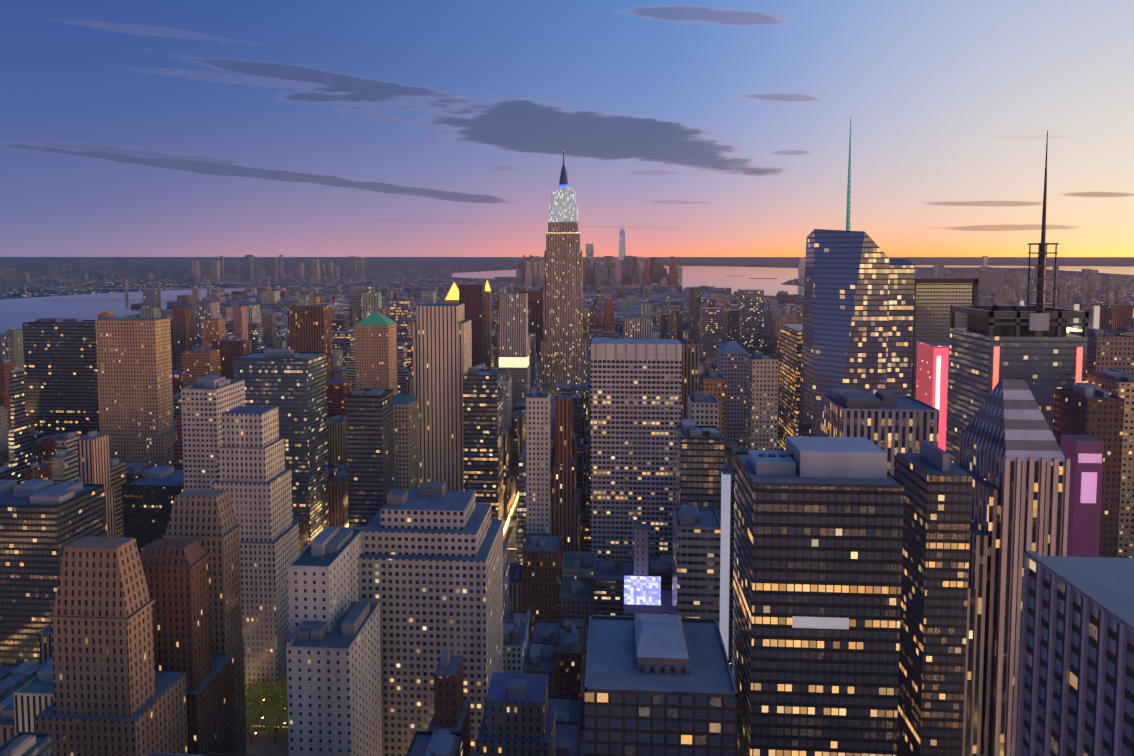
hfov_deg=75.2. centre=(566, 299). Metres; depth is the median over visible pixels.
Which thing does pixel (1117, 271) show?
newark bay water
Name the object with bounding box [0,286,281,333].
river water
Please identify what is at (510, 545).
street lamps
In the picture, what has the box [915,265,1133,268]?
kill water
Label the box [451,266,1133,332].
hudson water
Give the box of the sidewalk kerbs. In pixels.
[245,492,731,755]
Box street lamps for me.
[246,319,1081,727]
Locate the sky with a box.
[0,0,1133,256]
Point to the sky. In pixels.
(129, 128)
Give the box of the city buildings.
[0,118,1133,755]
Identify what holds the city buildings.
on the ground
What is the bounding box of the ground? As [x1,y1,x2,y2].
[0,257,1133,730]
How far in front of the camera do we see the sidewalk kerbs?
398.44 m
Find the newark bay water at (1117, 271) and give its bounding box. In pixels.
[1046,268,1133,274]
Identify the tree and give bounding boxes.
[245,669,287,743]
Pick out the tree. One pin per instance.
(277, 703)

